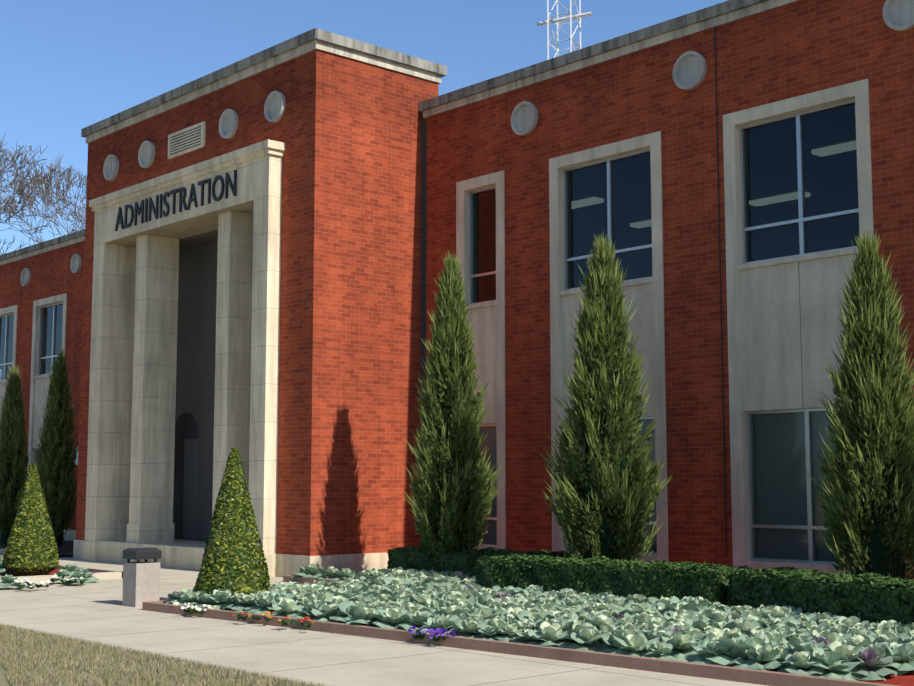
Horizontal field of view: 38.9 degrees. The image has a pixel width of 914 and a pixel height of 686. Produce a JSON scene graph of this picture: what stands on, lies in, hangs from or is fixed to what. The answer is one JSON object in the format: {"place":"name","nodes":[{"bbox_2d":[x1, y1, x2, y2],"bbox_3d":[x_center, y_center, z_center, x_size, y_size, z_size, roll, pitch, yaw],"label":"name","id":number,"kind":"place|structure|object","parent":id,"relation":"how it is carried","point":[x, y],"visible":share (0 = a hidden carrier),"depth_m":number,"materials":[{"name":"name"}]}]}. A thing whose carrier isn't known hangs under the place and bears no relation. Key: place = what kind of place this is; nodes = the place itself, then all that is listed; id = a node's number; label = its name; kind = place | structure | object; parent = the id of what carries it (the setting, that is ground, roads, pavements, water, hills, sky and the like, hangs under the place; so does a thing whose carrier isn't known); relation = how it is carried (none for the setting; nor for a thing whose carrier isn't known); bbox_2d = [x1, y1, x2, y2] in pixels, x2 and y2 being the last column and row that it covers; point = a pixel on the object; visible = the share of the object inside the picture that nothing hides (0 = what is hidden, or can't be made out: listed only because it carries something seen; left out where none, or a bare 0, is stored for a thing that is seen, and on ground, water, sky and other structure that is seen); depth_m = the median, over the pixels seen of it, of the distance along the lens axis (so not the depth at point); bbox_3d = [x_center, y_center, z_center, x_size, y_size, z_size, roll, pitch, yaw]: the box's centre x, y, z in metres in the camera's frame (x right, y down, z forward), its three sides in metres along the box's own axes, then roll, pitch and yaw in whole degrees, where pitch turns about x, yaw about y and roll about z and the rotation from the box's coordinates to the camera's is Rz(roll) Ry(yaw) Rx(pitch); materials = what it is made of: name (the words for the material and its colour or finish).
{"place":"outdoors","nodes":[
{"label":"outdoors","id":0,"kind":"place"},
{"bbox_2d":[0,537,73,555],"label":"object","id":1,"kind":"structure","parent":0,"point":[66,547],"depth_m":33.76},
{"bbox_2d":[0,365,30,544],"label":"cypress tree","id":2,"kind":"object","parent":1,"relation":"on","point":[14,459],"visible":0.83,"depth_m":35.23,"materials":[{"name":"green plant"}]},
{"bbox_2d":[34,348,78,546],"bbox_3d":[-10.297,2.727,33.471,1.350,5.223,1.448,6,-8,-42],"label":"cypress tree","id":3,"kind":"object","parent":1,"relation":"on","point":[56,463],"visible":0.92,"depth_m":33.22,"materials":[{"name":"green plant"}]},
{"bbox_2d":[0,554,169,685],"bbox_3d":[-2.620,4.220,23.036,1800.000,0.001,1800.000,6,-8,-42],"label":"lawn ground","id":4,"kind":"structure","parent":0,"point":[3,680],"depth_m":11.62,"materials":[{"name":"green plant"}]},
{"bbox_2d":[0,132,86,254],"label":"bare winter tree","id":5,"kind":"object","parent":4,"relation":"on","point":[40,181],"visible":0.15,"depth_m":59.89,"materials":[{"name":"brown plant"}]},
{"bbox_2d":[0,548,122,582],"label":"bed kerb","id":6,"kind":"structure","parent":4,"relation":"on","point":[100,574],"depth_m":23.15,"materials":[{"name":"concrete"}]},
{"bbox_2d":[0,569,59,576],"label":"bed mulch","id":7,"kind":"object","parent":6,"relation":"on","point":[50,573],"depth_m":24.01,"materials":[{"name":"brown soil"}]},
{"bbox_2d":[1,463,59,575],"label":"topiary cone","id":8,"kind":"object","parent":7,"relation":"on","point":[31,549],"visible":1,"depth_m":23.21,"materials":[{"name":"green plant"}]},
{"bbox_2d":[0,557,98,587],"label":"ornamental cabbage plants","id":9,"kind":"object","parent":7,"relation":"on","point":[63,572],"visible":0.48,"depth_m":22.11,"materials":[{"name":"green plant"}]},
{"bbox_2d":[63,121,388,576],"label":"entrance portico","id":10,"kind":"structure","parent":4,"relation":"on","point":[131,438],"depth_m":27.57,"materials":[{"name":"stone"}]},
{"bbox_2d":[115,170,236,230],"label":"administration letters","id":11,"kind":"object","parent":10,"relation":"attached to","point":[137,209],"visible":1,"depth_m":26.89,"materials":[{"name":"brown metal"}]},
{"bbox_2d":[173,229,217,541],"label":"porch recess walls","id":12,"kind":"structure","parent":10,"relation":"attached to","point":[196,344],"depth_m":28.89,"materials":[{"name":"paint"}]},
{"bbox_2d":[170,118,426,545],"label":"interior walls","id":13,"kind":"structure","parent":4,"relation":"on","point":[191,430],"depth_m":25.51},
{"bbox_2d":[182,439,197,538],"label":"porch doors","id":14,"kind":"structure","parent":13,"relation":"attached to","point":[190,487],"depth_m":29.20,"materials":[{"name":"grey"}]},
{"bbox_2d":[0,0,913,579],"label":"brick walls","id":15,"kind":"structure","parent":4,"relation":"on","point":[346,132],"depth_m":23.60,"materials":[{"name":"red brick"}]},
{"bbox_2d":[0,0,767,260],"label":"cornice","id":16,"kind":"structure","parent":15,"relation":"attached to","point":[652,31],"depth_m":24.66,"materials":[{"name":"stone"}]},
{"bbox_2d":[0,0,798,265],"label":"cornice band","id":17,"kind":"object","parent":15,"relation":"attached to","point":[512,86],"visible":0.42,"depth_m":24.60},
{"bbox_2d":[0,79,873,573],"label":"window surrounds","id":18,"kind":"object","parent":15,"relation":"attached to","point":[784,325],"visible":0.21,"depth_m":20.05,"materials":[{"name":"beige stone"}]},
{"bbox_2d":[0,99,858,564],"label":"window frames","id":19,"kind":"structure","parent":18,"relation":"in","point":[810,527],"depth_m":19.64,"materials":[{"name":"grey metal"}]},
{"bbox_2d":[0,103,859,379],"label":"window glass","id":20,"kind":"object","parent":19,"relation":"in","point":[830,176],"visible":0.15,"depth_m":19.99,"materials":[{"name":"blue glass"}]},
{"bbox_2d":[37,410,851,560],"bbox_3d":[-3.152,3.146,28.657,0.786,2.160,72.614,5,-8,-41],"label":"window glass","id":21,"kind":"object","parent":19,"relation":"in","point":[753,481],"visible":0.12,"depth_m":19.27,"materials":[{"name":"glass"}]},
{"bbox_2d":[40,411,849,561],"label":"window","id":22,"kind":"structure","parent":19,"relation":"in","point":[790,469],"depth_m":19.38,"materials":[{"name":"grey glass"}]},
{"bbox_2d":[20,0,913,285],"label":"round wall medallions","id":23,"kind":"object","parent":15,"relation":"attached to","point":[690,68],"depth_m":23.57,"materials":[{"name":"stone"}]},
{"bbox_2d":[714,26,726,556],"bbox_3d":[4.093,-1.058,20.103,0.026,8.660,0.036,6,-8,-42],"label":"expansion joint","id":24,"kind":"object","parent":15,"relation":"attached to","point":[720,300],"visible":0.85,"depth_m":20.06,"materials":[{"name":"grey metal"}]},
{"bbox_2d":[165,563,913,685],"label":"bed mulch","id":25,"kind":"object","parent":4,"relation":"on","point":[905,679],"depth_m":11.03,"materials":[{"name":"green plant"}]},
{"bbox_2d":[192,448,270,595],"bbox_3d":[-3.116,2.543,18.023,1.081,2.150,1.097,6,-8,-42],"label":"topiary cone","id":26,"kind":"object","parent":25,"relation":"on","point":[233,560],"visible":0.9,"depth_m":17.74,"materials":[{"name":"green plant"}]},
{"bbox_2d":[5,575,504,641],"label":"bedding flowers","id":27,"kind":"object","parent":25,"relation":"on","point":[189,609],"visible":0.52,"depth_m":15.51,"materials":[{"name":"multicoloured plant"}]},
{"bbox_2d":[404,251,504,566],"bbox_3d":[-0.053,1.314,21.770,1.428,5.504,1.508,6,-8,-42],"label":"cypress tree","id":28,"kind":"object","parent":25,"relation":"on","point":[457,509],"visible":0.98,"depth_m":21.48,"materials":[{"name":"green plant"}]},
{"bbox_2d":[142,575,898,685],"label":"flower bed edging","id":29,"kind":"object","parent":25,"relation":"on","point":[743,675],"visible":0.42,"depth_m":12.65,"materials":[{"name":"brown brick"}]},
{"bbox_2d":[538,232,671,561],"bbox_3d":[2.201,1.122,19.249,1.797,5.341,1.708,6,-8,-42],"label":"cypress tree","id":30,"kind":"object","parent":25,"relation":"on","point":[612,514],"visible":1,"depth_m":18.95,"materials":[{"name":"green plant"}]},
{"bbox_2d":[387,543,913,624],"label":"box hedge","id":31,"kind":"object","parent":25,"relation":"on","point":[871,598],"visible":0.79,"depth_m":16.43,"materials":[{"name":"green plant"}]},
{"bbox_2d":[803,226,913,580],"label":"cypress tree","id":32,"kind":"object","parent":25,"relation":"on","point":[870,478],"visible":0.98,"depth_m":15.76,"materials":[{"name":"green plant"}]},
{"bbox_2d":[537,0,591,59],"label":"radio mast","id":33,"kind":"object","parent":4,"relation":"on","point":[571,16],"visible":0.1,"depth_m":48.26,"materials":[{"name":"white metal"}]},
{"bbox_2d":[0,624,332,685],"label":"lawn grass","id":34,"kind":"structure","parent":0,"point":[85,663],"depth_m":11.81,"materials":[{"name":"beige plant"}]},
{"bbox_2d":[0,0,727,254],"label":"sky","id":35,"kind":"structure","parent":0,"point":[67,67],"materials":[{"name":"blue"}]},
{"bbox_2d":[0,557,767,685],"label":"sidewalk pavement","id":36,"kind":"structure","parent":0,"point":[95,611],"depth_m":13.42,"materials":[{"name":"beige concrete"}]},
{"bbox_2d":[122,547,161,606],"bbox_3d":[-4.436,3.290,18.181,0.394,0.800,0.394,6,-8,-42],"label":"stone bollard","id":37,"kind":"object","parent":36,"relation":"on","point":[141,582],"visible":0.98,"depth_m":18.05,"materials":[{"name":"grey stone"}]}
]}

